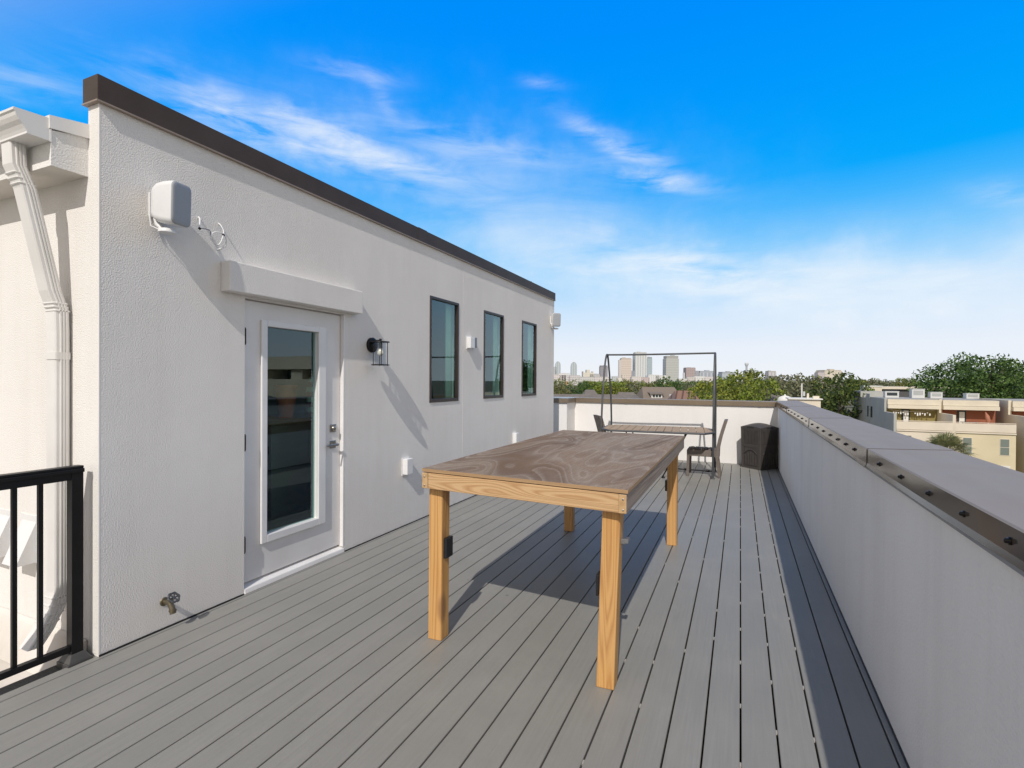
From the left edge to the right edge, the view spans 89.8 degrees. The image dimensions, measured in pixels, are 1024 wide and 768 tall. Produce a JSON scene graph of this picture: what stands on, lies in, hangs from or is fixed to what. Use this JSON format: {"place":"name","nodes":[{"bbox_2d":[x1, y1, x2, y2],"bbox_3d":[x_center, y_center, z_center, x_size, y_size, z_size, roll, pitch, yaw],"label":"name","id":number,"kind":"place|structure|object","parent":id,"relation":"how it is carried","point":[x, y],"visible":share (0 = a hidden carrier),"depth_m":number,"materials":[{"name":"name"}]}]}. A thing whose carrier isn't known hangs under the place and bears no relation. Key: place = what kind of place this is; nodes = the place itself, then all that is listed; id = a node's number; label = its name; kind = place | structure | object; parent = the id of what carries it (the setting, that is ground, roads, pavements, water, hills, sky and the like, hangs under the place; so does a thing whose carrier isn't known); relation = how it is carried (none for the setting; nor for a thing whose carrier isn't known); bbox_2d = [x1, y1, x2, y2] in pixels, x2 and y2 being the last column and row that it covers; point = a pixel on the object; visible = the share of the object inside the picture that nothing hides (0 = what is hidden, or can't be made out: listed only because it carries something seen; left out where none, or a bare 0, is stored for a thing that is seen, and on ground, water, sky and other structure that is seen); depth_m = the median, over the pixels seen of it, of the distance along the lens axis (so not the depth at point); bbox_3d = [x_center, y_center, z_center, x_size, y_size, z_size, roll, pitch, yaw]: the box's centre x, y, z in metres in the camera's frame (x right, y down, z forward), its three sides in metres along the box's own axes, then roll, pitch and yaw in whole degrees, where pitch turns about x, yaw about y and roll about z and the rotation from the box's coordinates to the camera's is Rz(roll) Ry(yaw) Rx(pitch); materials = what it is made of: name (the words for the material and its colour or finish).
{"place":"outdoors","nodes":[
{"label":"outdoors","id":0,"kind":"place"},
{"bbox_2d":[0,460,906,767],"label":"deck","id":1,"kind":"structure","parent":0,"point":[736,648],"depth_m":2.70,"materials":[{"name":"grey"}]},
{"bbox_2d":[0,665,61,694],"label":"deck edge strip","id":2,"kind":"object","parent":1,"relation":"attached to","point":[27,680],"depth_m":2.59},
{"bbox_2d":[0,607,86,687],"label":"roof","id":3,"kind":"structure","parent":2,"relation":"on","point":[56,639],"depth_m":2.90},
{"bbox_2d":[0,465,92,680],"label":"railing","id":4,"kind":"object","parent":2,"relation":"on","point":[73,652],"visible":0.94,"depth_m":2.63,"materials":[{"name":"metal"}]},
{"bbox_2d":[0,74,554,656],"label":"rooftop house","id":5,"kind":"structure","parent":1,"relation":"on","point":[144,366],"depth_m":3.32,"materials":[{"name":"white stucco"},{"name":"dark bronze metal"},{"name":"tinted glass"}]},
{"bbox_2d":[0,508,9,556],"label":"vent hood","id":6,"kind":"object","parent":5,"relation":"attached to","point":[4,530],"visible":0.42,"depth_m":3.11,"materials":[{"name":"white plastic"}]},
{"bbox_2d":[2,513,36,566],"bbox_3d":[-2.868,0.910,2.992,0.193,0.275,0.100,1,0,24],"label":"vent hood","id":7,"kind":"object","parent":5,"relation":"attached to","point":[27,542],"visible":0.71,"depth_m":2.99,"materials":[{"name":"white plastic"}]},
{"bbox_2d":[148,180,190,234],"bbox_3d":[-1.999,-1.023,2.990,0.201,0.285,0.155,0,0,10],"label":"wall speaker","id":8,"kind":"object","parent":5,"relation":"attached to","point":[169,202],"depth_m":2.93,"materials":[{"name":"white plastic"}]},
{"bbox_2d":[160,591,179,614],"bbox_3d":[-2.030,1.300,3.050,0.114,0.130,0.075,1,0,24],"label":"hose faucet","id":9,"kind":"object","parent":5,"relation":"attached to","point":[168,601],"visible":1,"depth_m":3.04,"materials":[{"name":"gold metal"}]},
{"bbox_2d":[198,216,226,249],"bbox_3d":[-1.932,-0.965,3.296,0.061,0.189,0.203,1,0,24],"label":"speaker cable","id":10,"kind":"object","parent":5,"relation":"attached to","point":[199,228],"visible":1,"depth_m":3.31,"materials":[{"name":"white plastic"}]},
{"bbox_2d":[267,413,312,531],"bbox_3d":[-1.864,0.871,4.909,0.520,1.170,1.550,1,0,24],"label":"sideboard","id":11,"kind":"object","parent":5,"relation":"in","point":[289,471],"visible":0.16,"depth_m":4.32,"materials":[{"name":"wood"}]},
{"bbox_2d":[274,385,297,417],"bbox_3d":[-1.938,0.148,4.408,0.190,0.280,0.190,1,0,24],"label":"flower pot","id":12,"kind":"object","parent":11,"relation":"on","point":[286,397],"visible":1,"depth_m":4.35,"materials":[{"name":"ceramic"}]},
{"bbox_2d":[306,372,312,415],"bbox_3d":[-1.815,0.087,4.682,0.110,0.400,0.110,1,0,24],"label":"bottle","id":13,"kind":"object","parent":11,"relation":"on","point":[309,399],"visible":0.52,"depth_m":4.63,"materials":[{"name":"glass"}]},
{"bbox_2d":[244,300,339,582],"bbox_3d":[-1.686,0.403,4.014,0.107,2.000,0.966,1,0,24],"label":"door","id":14,"kind":"structure","parent":5,"relation":"in","point":[265,552],"depth_m":3.96,"materials":[{"name":"white paint"}]},
{"bbox_2d":[366,338,389,365],"bbox_3d":[-1.224,-0.299,4.727,0.197,0.262,0.164,1,0,24],"label":"wall lamp","id":15,"kind":"object","parent":5,"relation":"attached to","point":[373,344],"visible":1,"depth_m":4.72,"materials":[{"name":"metal"}]},
{"bbox_2d":[402,456,412,475],"bbox_3d":[-1.069,0.845,5.266,0.062,0.186,0.124,1,0,24],"label":"outlet box","id":16,"kind":"object","parent":5,"relation":"attached to","point":[407,465],"visible":1,"depth_m":5.23,"materials":[{"name":"white plastic"}]},
{"bbox_2d":[429,295,458,402],"bbox_3d":[-0.831,-0.387,5.983,0.126,1.185,0.632,1,0,24],"label":"window","id":17,"kind":"structure","parent":5,"relation":"in","point":[448,304],"depth_m":6.21,"materials":[{"name":"brown metal"}]},
{"bbox_2d":[466,336,476,349],"bbox_3d":[-0.506,-0.520,6.507,0.060,0.166,0.197,1,0,24],"label":"outlet box","id":18,"kind":"object","parent":5,"relation":"attached to","point":[471,342],"visible":1,"depth_m":6.43,"materials":[{"name":"white plastic"}]},
{"bbox_2d":[483,310,503,398],"bbox_3d":[-0.302,-0.397,7.171,0.126,1.185,0.622,1,0,24],"label":"window","id":19,"kind":"structure","parent":5,"relation":"in","point":[495,316],"depth_m":7.40,"materials":[{"name":"brown metal"}]},
{"bbox_2d":[513,432,518,442],"bbox_3d":[0.062,0.825,7.812,0.060,0.186,0.134,1,0,24],"label":"outlet box","id":20,"kind":"object","parent":5,"relation":"attached to","point":[515,437],"visible":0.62,"depth_m":7.77,"materials":[{"name":"white plastic"}]},
{"bbox_2d":[521,320,536,395],"bbox_3d":[0.229,-0.405,8.367,0.126,1.194,0.620,1,0,24],"label":"window","id":21,"kind":"structure","parent":5,"relation":"in","point":[528,379],"depth_m":8.59,"materials":[{"name":"brown metal"}]},
{"bbox_2d":[550,313,560,328],"bbox_3d":[0.775,-1.134,9.273,0.177,0.283,0.169,0,0,-11],"label":"wall speaker","id":22,"kind":"object","parent":5,"relation":"attached to","point":[555,319],"depth_m":9.21,"materials":[{"name":"white plastic"}]},
{"bbox_2d":[422,430,684,689],"bbox_3d":[0.524,0.978,3.806,1.186,1.000,2.636,1,0,24],"label":"wood table","id":23,"kind":"object","parent":1,"relation":"on","point":[612,476],"visible":1,"depth_m":2.93,"materials":[{"name":"brown wood"}]},
{"bbox_2d":[593,415,605,431],"bbox_3d":[1.771,1.002,9.030,0.602,0.900,0.430,0,0,-6],"label":"wicker chair","id":24,"kind":"object","parent":1,"relation":"on","point":[597,418],"visible":0.02,"depth_m":8.98,"materials":[{"name":"wicker"}]},
{"bbox_2d":[601,425,714,477],"bbox_3d":[2.378,1.096,8.424,1.752,0.737,1.032,0,0,19],"label":"slat table","id":25,"kind":"object","parent":1,"relation":"on","point":[685,431],"visible":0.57,"depth_m":8.20,"materials":[{"name":"brown"}]},
{"bbox_2d":[600,352,716,478],"bbox_3d":[2.458,0.469,8.616,1.810,1.981,0.840,1,0,24],"label":"tube frame","id":26,"kind":"object","parent":1,"relation":"on","point":[714,422],"visible":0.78,"depth_m":8.57,"materials":[{"name":"grey metal"}]},
{"bbox_2d":[553,397,777,464],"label":"back parapet","id":27,"kind":"structure","parent":1,"relation":"on","point":[574,413],"depth_m":9.83,"materials":[{"name":"white paint"}]},
{"bbox_2d":[686,419,727,477],"bbox_3d":[3.136,1.016,8.240,0.602,0.900,0.430,1,0,24],"label":"wicker chair","id":28,"kind":"object","parent":1,"relation":"on","point":[699,451],"visible":0.98,"depth_m":8.07,"materials":[{"name":"wicker"}]},
{"bbox_2d":[741,423,778,469],"bbox_3d":[4.326,1.075,8.982,0.432,0.788,0.432,0,0,-22],"label":"storage bin","id":29,"kind":"object","parent":1,"relation":"on","point":[759,446],"visible":1,"depth_m":8.83,"materials":[{"name":"brown plastic"}]},
{"bbox_2d":[776,401,1023,767],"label":"parapet wall","id":30,"kind":"structure","parent":1,"relation":"on","point":[917,545],"depth_m":1.90,"materials":[{"name":"white paint"}]},
{"bbox_2d":[0,0,1023,381],"label":"sky","id":31,"kind":"structure","parent":0,"point":[784,187],"materials":[{"name":"blue"}]},
{"bbox_2d":[571,362,576,374],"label":"round top tower","id":32,"kind":"structure","parent":0,"point":[573,368],"depth_m":2499.60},
{"bbox_2d":[582,390,596,393],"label":"house","id":33,"kind":"structure","parent":0,"point":[589,392],"depth_m":117.18,"materials":[{"name":"grey"}]},
{"bbox_2d":[554,394,632,397],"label":"house","id":34,"kind":"structure","parent":0,"point":[598,395],"depth_m":94.45,"materials":[{"name":"grey"}]},
{"bbox_2d":[599,365,607,376],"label":"office tower","id":35,"kind":"structure","parent":0,"point":[601,368],"depth_m":2499.73,"materials":[{"name":"grey"}]},
{"bbox_2d":[636,387,676,398],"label":"house","id":36,"kind":"structure","parent":0,"point":[655,392],"depth_m":126.02,"materials":[{"name":"brown"}]},
{"bbox_2d":[663,355,678,381],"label":"office tower","id":37,"kind":"structure","parent":0,"point":[671,366],"depth_m":2499.70,"materials":[{"name":"grey"}]},
{"bbox_2d":[668,391,699,399],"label":"house","id":38,"kind":"structure","parent":0,"point":[679,394],"depth_m":110.72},
{"bbox_2d":[569,384,884,415],"bbox_3d":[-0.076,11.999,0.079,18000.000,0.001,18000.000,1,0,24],"label":"ground","id":39,"kind":"structure","parent":0,"point":[849,407],"depth_m":259.24,"materials":[{"name":"green plant"}]},
{"bbox_2d":[555,361,560,373],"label":"round top tower","id":40,"kind":"structure","parent":39,"relation":"on","point":[558,367],"depth_m":2499.54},
{"bbox_2d":[554,374,565,384],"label":"block","id":41,"kind":"structure","parent":39,"relation":"on","point":[556,376],"depth_m":1499.91,"materials":[{"name":"grey"}]},
{"bbox_2d":[554,386,571,393],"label":"broadleaf tree","id":42,"kind":"object","parent":39,"relation":"on","point":[559,391],"visible":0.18,"depth_m":149.05,"materials":[{"name":"green plant"}]},
{"bbox_2d":[559,373,569,384],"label":"block","id":43,"kind":"structure","parent":39,"relation":"on","point":[567,375],"depth_m":1499.93,"materials":[{"name":"grey"}]},
{"bbox_2d":[563,385,580,393],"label":"oak tree","id":44,"kind":"object","parent":39,"relation":"on","point":[574,390],"visible":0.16,"depth_m":180.61,"materials":[{"name":"green plant"}]},
{"bbox_2d":[568,375,580,384],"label":"block","id":45,"kind":"structure","parent":39,"relation":"on","point":[572,377],"depth_m":1499.95,"materials":[{"name":"grey"}]},
{"bbox_2d":[576,380,592,393],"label":"oak tree","id":46,"kind":"object","parent":39,"relation":"on","point":[582,387],"visible":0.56,"depth_m":228.71,"materials":[{"name":"green plant"}]},
{"bbox_2d":[577,377,594,383],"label":"block","id":47,"kind":"structure","parent":39,"relation":"on","point":[591,379],"depth_m":1499.95,"materials":[{"name":"grey"}]},
{"bbox_2d":[582,370,593,376],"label":"hotel block","id":48,"kind":"structure","parent":39,"relation":"on","point":[587,373],"depth_m":2499.78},
{"bbox_2d":[594,377,608,382],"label":"block","id":49,"kind":"structure","parent":39,"relation":"on","point":[596,379],"depth_m":1499.95,"materials":[{"name":"grey"}]},
{"bbox_2d":[588,384,617,393],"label":"broadleaf tree","id":50,"kind":"object","parent":39,"relation":"on","point":[599,392],"visible":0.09,"depth_m":177.94,"materials":[{"name":"green plant"}]},
{"bbox_2d":[595,384,627,393],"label":"broadleaf tree","id":51,"kind":"object","parent":39,"relation":"on","point":[620,389],"visible":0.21,"depth_m":171.91,"materials":[{"name":"green plant"}]},
{"bbox_2d":[598,380,632,392],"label":"broadleaf tree","id":52,"kind":"object","parent":39,"relation":"on","point":[618,383],"visible":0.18,"depth_m":178.51,"materials":[{"name":"green plant"}]},
{"bbox_2d":[618,360,620,377],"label":"office tower","id":53,"kind":"structure","parent":39,"relation":"on","point":[619,368],"depth_m":2499.73,"materials":[{"name":"grey"}]},
{"bbox_2d":[620,357,631,380],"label":"office tower","id":54,"kind":"structure","parent":39,"relation":"on","point":[626,366],"depth_m":2499.57,"materials":[{"name":"beige"}]},
{"bbox_2d":[617,392,638,397],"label":"house","id":55,"kind":"structure","parent":39,"relation":"on","point":[633,395],"depth_m":104.55,"materials":[{"name":"grey"}]},
{"bbox_2d":[619,381,643,391],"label":"broadleaf tree","id":56,"kind":"object","parent":39,"relation":"on","point":[639,388],"visible":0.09,"depth_m":190.68,"materials":[{"name":"green plant"}]},
{"bbox_2d":[621,384,646,394],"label":"broadleaf tree","id":57,"kind":"object","parent":39,"relation":"on","point":[635,389],"visible":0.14,"depth_m":176.60,"materials":[{"name":"green plant"}]},
{"bbox_2d":[630,377,640,383],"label":"block","id":58,"kind":"structure","parent":39,"relation":"on","point":[636,378],"depth_m":1499.95,"materials":[{"name":"grey"}]},
{"bbox_2d":[632,352,646,376],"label":"office tower","id":59,"kind":"structure","parent":39,"relation":"on","point":[639,365],"depth_m":2499.57,"materials":[{"name":"grey"}]},
{"bbox_2d":[641,377,649,383],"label":"block","id":60,"kind":"structure","parent":39,"relation":"on","point":[646,379],"depth_m":1499.97,"materials":[{"name":"grey"}]},
{"bbox_2d":[645,357,651,376],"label":"glass tower","id":61,"kind":"structure","parent":39,"relation":"on","point":[649,365],"depth_m":2499.54,"materials":[{"name":"blue"}]},
{"bbox_2d":[647,374,658,383],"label":"block","id":62,"kind":"structure","parent":39,"relation":"on","point":[652,377],"depth_m":1499.93,"materials":[{"name":"grey"}]},
{"bbox_2d":[652,376,680,390],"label":"oak tree","id":63,"kind":"object","parent":39,"relation":"on","point":[657,384],"visible":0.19,"depth_m":149.96,"materials":[{"name":"green plant"}]},
{"bbox_2d":[674,379,687,390],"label":"oak tree","id":64,"kind":"object","parent":39,"relation":"on","point":[678,382],"visible":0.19,"depth_m":159.50,"materials":[{"name":"green plant"}]},
{"bbox_2d":[683,367,695,376],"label":"brick block","id":65,"kind":"structure","parent":39,"relation":"on","point":[689,371],"depth_m":2499.73,"materials":[{"name":"brown"}]},
{"bbox_2d":[699,370,712,376],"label":"office block","id":66,"kind":"structure","parent":39,"relation":"on","point":[707,373],"depth_m":2499.82,"materials":[{"name":"grey"}]},
{"bbox_2d":[686,379,734,399],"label":"broadleaf tree","id":67,"kind":"object","parent":39,"relation":"on","point":[699,385],"visible":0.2,"depth_m":85.56,"materials":[{"name":"green plant"}]},
{"bbox_2d":[700,375,745,399],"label":"broadleaf tree","id":68,"kind":"object","parent":39,"relation":"on","point":[719,378],"visible":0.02,"depth_m":109.22,"materials":[{"name":"green plant"}]},
{"bbox_2d":[718,371,733,378],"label":"office block","id":69,"kind":"structure","parent":39,"relation":"on","point":[723,374],"depth_m":2501.89,"materials":[{"name":"grey"}]},
{"bbox_2d":[554,378,897,391],"bbox_3d":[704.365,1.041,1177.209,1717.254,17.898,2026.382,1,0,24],"label":"woods","id":70,"kind":"object","parent":39,"relation":"on","point":[562,382],"visible":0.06,"depth_m":508.39,"materials":[{"name":"green plant"}]},
{"bbox_2d":[711,368,775,399],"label":"broadleaf tree","id":71,"kind":"object","parent":39,"relation":"on","point":[740,377],"visible":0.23,"depth_m":96.66,"materials":[{"name":"green plant"}]},
{"bbox_2d":[736,377,787,400],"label":"broadleaf tree","id":72,"kind":"object","parent":39,"relation":"on","point":[759,382],"visible":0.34,"depth_m":83.17,"materials":[{"name":"green plant"}]},
{"bbox_2d":[767,394,779,400],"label":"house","id":73,"kind":"structure","parent":39,"relation":"on","point":[773,397],"depth_m":87.06,"materials":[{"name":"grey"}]},
{"bbox_2d":[777,394,788,400],"bbox_3d":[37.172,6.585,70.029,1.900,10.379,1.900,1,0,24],"label":"tent canopy","id":74,"kind":"object","parent":39,"relation":"on","point":[781,398],"visible":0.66,"depth_m":69.56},
{"bbox_2d":[757,374,809,397],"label":"broadleaf tree","id":75,"kind":"object","parent":39,"relation":"on","point":[796,391],"visible":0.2,"depth_m":90.68,"materials":[{"name":"green plant"}]},
{"bbox_2d":[767,372,826,406],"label":"broadleaf tree","id":76,"kind":"object","parent":39,"relation":"on","point":[796,377],"visible":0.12,"depth_m":98.98,"materials":[{"name":"green plant"}]},
{"bbox_2d":[780,375,838,411],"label":"broadleaf tree","id":77,"kind":"object","parent":39,"relation":"on","point":[818,377],"visible":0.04,"depth_m":104.01,"materials":[{"name":"green plant"}]},
{"bbox_2d":[814,372,824,380],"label":"office block","id":78,"kind":"structure","parent":39,"relation":"on","point":[822,374],"depth_m":2499.86,"materials":[{"name":"grey"}]},
{"bbox_2d":[804,376,846,401],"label":"broadleaf tree","id":79,"kind":"object","parent":39,"relation":"on","point":[820,379],"visible":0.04,"depth_m":118.95,"materials":[{"name":"green plant"}]},
{"bbox_2d":[815,369,841,381],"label":"apartment slab","id":80,"kind":"structure","parent":39,"relation":"on","point":[830,375],"depth_m":2499.82,"materials":[{"name":"beige"}]},
{"bbox_2d":[805,370,870,418],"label":"oak tree","id":81,"kind":"object","parent":39,"relation":"on","point":[841,394],"visible":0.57,"depth_m":78.84,"materials":[{"name":"green plant"}]},
{"bbox_2d":[844,379,872,399],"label":"broadleaf tree","id":82,"kind":"object","parent":39,"relation":"on","point":[858,384],"visible":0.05,"depth_m":194.87,"materials":[{"name":"green plant"}]},
{"bbox_2d":[854,391,882,423],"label":"stair tower","id":83,"kind":"structure","parent":39,"relation":"on","point":[861,402],"depth_m":75.36,"materials":[{"name":"grey paint"}]},
{"bbox_2d":[859,386,882,390],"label":"pale block","id":84,"kind":"structure","parent":39,"relation":"on","point":[877,388],"depth_m":99.27,"materials":[{"name":"beige paint"}]},
{"bbox_2d":[868,379,894,385],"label":"broadleaf tree","id":85,"kind":"object","parent":39,"relation":"on","point":[873,382],"visible":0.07,"depth_m":181.88,"materials":[{"name":"green plant"}]},
{"bbox_2d":[884,380,904,386],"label":"broadleaf tree","id":86,"kind":"object","parent":39,"relation":"on","point":[899,384],"visible":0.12,"depth_m":225.26,"materials":[{"name":"green plant"}]},
{"bbox_2d":[865,396,952,448],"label":"townhouse","id":87,"kind":"structure","parent":39,"relation":"on","point":[922,427],"depth_m":62.51,"materials":[{"name":"beige paint"}]},
{"bbox_2d":[883,391,898,397],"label":"ac unit","id":88,"kind":"object","parent":87,"relation":"on","point":[890,394],"visible":1,"depth_m":68.38,"materials":[{"name":"grey"}]},
{"bbox_2d":[901,409,909,421],"bbox_3d":[48.769,4.189,63.634,0.850,2.100,0.090,1,0,24],"label":"terrace door","id":89,"kind":"structure","parent":87,"relation":"in","point":[903,417],"depth_m":63.61,"materials":[{"name":"grey"}]},
{"bbox_2d":[889,409,930,415],"bbox_3d":[48.903,3.531,62.876,4.503,0.701,0.027,1,0,24],"label":"bunting","id":90,"kind":"object","parent":87,"relation":"hanging from","point":[912,411],"visible":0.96,"depth_m":62.82},
{"bbox_2d":[909,389,924,397],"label":"ac unit","id":91,"kind":"object","parent":87,"relation":"on","point":[916,393],"visible":0.98,"depth_m":67.25,"materials":[{"name":"metal"}]},
{"bbox_2d":[901,378,916,386],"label":"broadleaf tree","id":92,"kind":"object","parent":39,"relation":"on","point":[905,380],"visible":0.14,"depth_m":264.41,"materials":[{"name":"green plant"}]},
{"bbox_2d":[905,352,1023,398],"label":"oak tree","id":93,"kind":"object","parent":39,"relation":"on","point":[985,381],"visible":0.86,"depth_m":76.09,"materials":[{"name":"green plant"}]},
{"bbox_2d":[925,397,1016,469],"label":"townhouse","id":94,"kind":"structure","parent":39,"relation":"on","point":[992,441],"depth_m":57.13,"materials":[{"name":"yellow paint"}]},
{"bbox_2d":[928,392,942,397],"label":"ac unit","id":95,"kind":"object","parent":94,"relation":"on","point":[935,394],"visible":0.93,"depth_m":66.85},
{"bbox_2d":[957,411,965,421],"bbox_3d":[53.758,4.236,61.416,0.850,2.100,0.090,1,0,24],"label":"terrace door","id":96,"kind":"structure","parent":94,"relation":"in","point":[961,415],"depth_m":61.38,"materials":[{"name":"grey"}]},
{"bbox_2d":[962,437,971,452],"bbox_3d":[50.814,6.869,57.323,0.860,1.850,0.100,1,0,24],"label":"window","id":97,"kind":"structure","parent":94,"relation":"in","point":[966,439],"depth_m":57.24,"materials":[{"name":"beige paint"}]},
{"bbox_2d":[963,393,979,398],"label":"ac unit","id":98,"kind":"object","parent":94,"relation":"on","point":[970,395],"visible":1,"depth_m":66.16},
{"bbox_2d":[985,412,990,422],"bbox_3d":[54.509,4.276,58.844,0.498,2.062,0.433,1,0,24],"label":"folded umbrella","id":99,"kind":"object","parent":94,"relation":"on","point":[987,418],"visible":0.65,"depth_m":58.73,"materials":[{"name":"fabric"}]},
{"bbox_2d":[999,439,1009,455],"bbox_3d":[53.738,6.896,56.023,0.860,1.850,0.100,1,0,24],"label":"window","id":100,"kind":"structure","parent":94,"relation":"in","point":[1004,446],"depth_m":55.99,"materials":[{"name":"beige paint"}]},
{"bbox_2d":[979,398,1023,472],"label":"townhouse","id":101,"kind":"structure","parent":39,"relation":"on","point":[1011,412],"depth_m":58.48,"materials":[{"name":"yellow paint"}]},
{"bbox_2d":[995,360,1023,398],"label":"oak tree","id":102,"kind":"object","parent":39,"relation":"on","point":[1010,379],"visible":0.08,"depth_m":95.52,"materials":[{"name":"green plant"}]},
{"bbox_2d":[765,370,775,378],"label":"office tower","id":103,"kind":"structure","parent":0,"point":[770,373],"depth_m":2501.09,"materials":[{"name":"grey"}]},
{"bbox_2d":[786,393,822,407],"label":"flat roof shed","id":104,"kind":"structure","parent":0,"point":[815,401],"depth_m":61.46,"materials":[{"name":"beige paint"}]},
{"bbox_2d":[882,386,962,397],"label":"flat roof building","id":105,"kind":"structure","parent":0,"point":[903,392],"depth_m":103.44,"materials":[{"name":"beige paint"}]},
{"bbox_2d":[925,431,977,455],"bbox_3d":[38.874,8.078,45.968,4.965,7.739,4.878,1,0,24],"label":"tree","id":106,"kind":"object","parent":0,"point":[950,441],"visible":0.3,"depth_m":45.39,"materials":[{"name":"green plant"}]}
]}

